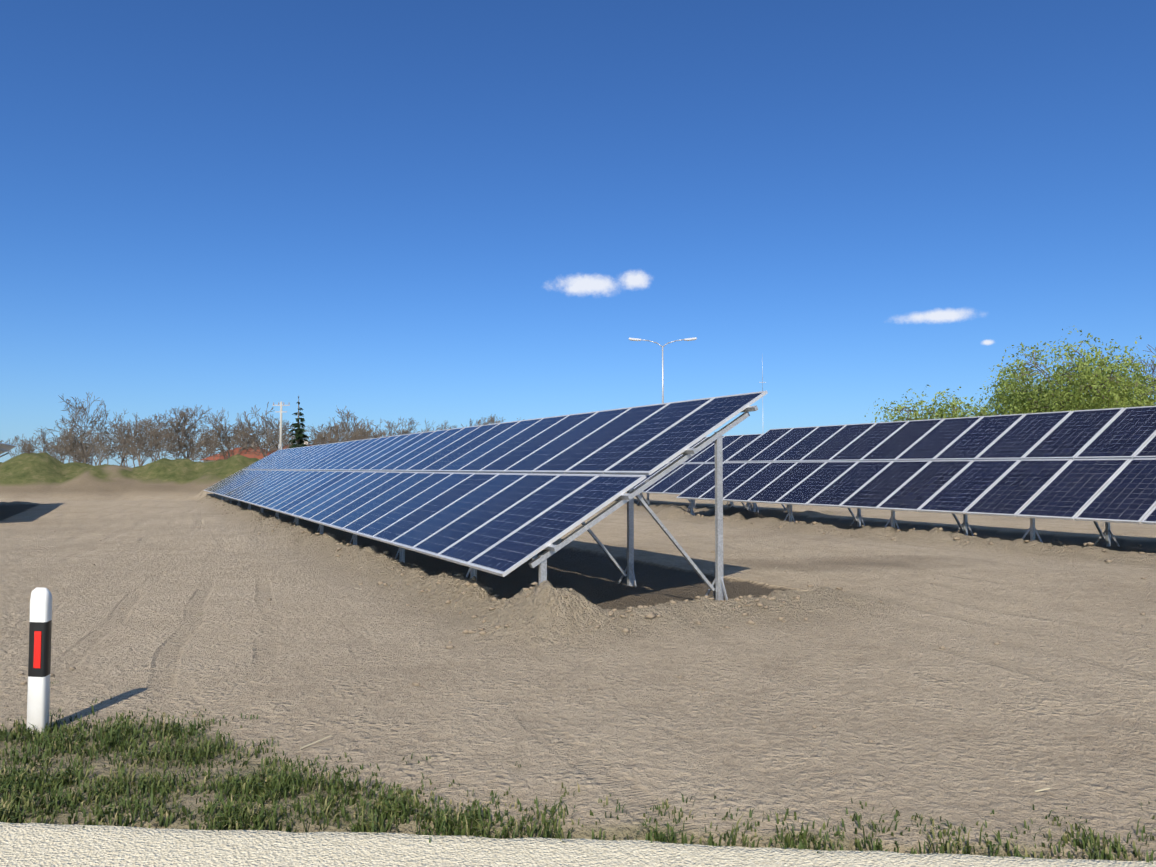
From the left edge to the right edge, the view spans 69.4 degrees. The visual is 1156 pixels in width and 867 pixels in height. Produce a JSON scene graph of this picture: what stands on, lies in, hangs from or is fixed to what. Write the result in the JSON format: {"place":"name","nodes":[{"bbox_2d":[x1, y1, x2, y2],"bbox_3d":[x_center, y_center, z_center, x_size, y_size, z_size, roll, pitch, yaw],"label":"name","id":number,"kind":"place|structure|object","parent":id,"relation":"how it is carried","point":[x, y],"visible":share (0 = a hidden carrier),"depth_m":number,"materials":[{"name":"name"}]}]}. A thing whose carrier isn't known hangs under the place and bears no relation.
{"place":"outdoors","nodes":[
{"label":"outdoors","id":0,"kind":"place"},
{"bbox_2d":[86,430,105,464],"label":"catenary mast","id":1,"kind":"object","parent":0,"point":[92,450],"visible":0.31,"depth_m":152.47,"materials":[{"name":"grey"}]},
{"bbox_2d":[0,492,1155,860],"bbox_3d":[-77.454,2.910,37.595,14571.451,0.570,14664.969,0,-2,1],"label":"ground","id":2,"kind":"structure","parent":0,"point":[972,724],"depth_m":6.53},
{"bbox_2d":[0,443,16,456],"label":"solar panel array","id":3,"kind":"object","parent":2,"relation":"on","point":[4,447],"visible":1,"depth_m":33.43,"materials":[{"name":"metal"}]},
{"bbox_2d":[26,587,51,734],"bbox_3d":[-3.196,1.395,4.971,0.116,0.956,0.098,0,-2,9],"label":"delineator","id":4,"kind":"object","parent":2,"relation":"on","point":[39,666],"visible":0.96,"depth_m":4.93,"materials":[{"name":"white plastic"}]},
{"bbox_2d":[0,452,258,504],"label":"spoil heaps","id":5,"kind":"object","parent":2,"relation":"on","point":[26,478],"visible":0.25,"depth_m":42.27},
{"bbox_2d":[202,446,265,461],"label":"roof","id":6,"kind":"structure","parent":2,"relation":"on","point":[210,458],"depth_m":111.17,"materials":[{"name":"red tile"}]},
{"bbox_2d":[272,402,289,449],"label":"utility pole","id":7,"kind":"object","parent":2,"relation":"on","point":[280,444],"visible":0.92,"depth_m":80.75,"materials":[{"name":"grey concrete"}]},
{"bbox_2d":[254,441,310,459],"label":"house","id":8,"kind":"structure","parent":2,"relation":"on","point":[260,457],"depth_m":105.36,"materials":[{"name":"beige"}]},
{"bbox_2d":[288,397,310,447],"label":"conifer","id":9,"kind":"object","parent":2,"relation":"on","point":[299,435],"visible":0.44,"depth_m":80.53,"materials":[{"name":"green plant"}]},
{"bbox_2d":[204,391,767,599],"bbox_3d":[-7.902,1.408,25.173,3.456,2.585,36.796,1,-3,-28],"label":"solar panel array","id":10,"kind":"object","parent":2,"relation":"on","point":[503,499],"visible":0.94,"depth_m":11.98,"materials":[{"name":"glass"}]},
{"bbox_2d":[0,681,1155,863],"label":"grass","id":11,"kind":"structure","parent":2,"relation":"on","point":[117,732],"depth_m":3.85,"materials":[{"name":"green plant"}]},
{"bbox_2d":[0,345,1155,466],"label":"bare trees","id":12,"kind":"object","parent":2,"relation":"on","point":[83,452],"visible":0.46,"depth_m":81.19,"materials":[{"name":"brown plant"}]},
{"bbox_2d":[4,493,1153,791],"bbox_3d":[-2.790,2.160,20.378,18.944,0.598,50.937,1,-3,-29],"label":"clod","id":13,"kind":"object","parent":2,"relation":"on","point":[610,613],"visible":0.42,"depth_m":8.88,"materials":[{"name":"brown soil"}]},
{"bbox_2d":[629,337,696,402],"bbox_3d":[5.586,-1.245,54.908,4.467,10.154,0.260,0,-2,1],"label":"street lamp","id":14,"kind":"object","parent":2,"relation":"on","point":[637,339],"visible":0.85,"depth_m":55.01,"materials":[{"name":"grey metal"}]},
{"bbox_2d":[634,434,788,511],"bbox_3d":[-0.053,1.688,36.325,3.456,2.699,24.652,1,-3,-28],"label":"solar panel array","id":15,"kind":"object","parent":2,"relation":"on","point":[688,473],"visible":0.08,"depth_m":28.39,"materials":[{"name":"glass"}]},
{"bbox_2d":[759,363,765,401],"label":"antenna mast","id":16,"kind":"object","parent":2,"relation":"on","point":[762,382],"visible":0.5,"depth_m":79.76,"materials":[{"name":"grey metal"}]},
{"bbox_2d":[676,406,1155,546],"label":"solar panel array","id":17,"kind":"object","parent":2,"relation":"on","point":[1095,466],"visible":0.98,"depth_m":17.07,"materials":[{"name":"glass"}]},
{"bbox_2d":[865,326,1155,460],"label":"willow","id":18,"kind":"object","parent":2,"relation":"on","point":[1011,400],"depth_m":44.76,"materials":[{"name":"green plant"}]},
{"bbox_2d":[0,822,1155,866],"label":"road","id":19,"kind":"structure","parent":0,"point":[36,845],"depth_m":3.31,"materials":[{"name":"beige concrete"}]},
{"bbox_2d":[0,0,1155,467],"label":"sky","id":20,"kind":"structure","parent":0,"point":[453,212],"materials":[{"name":"blue"}]}
]}

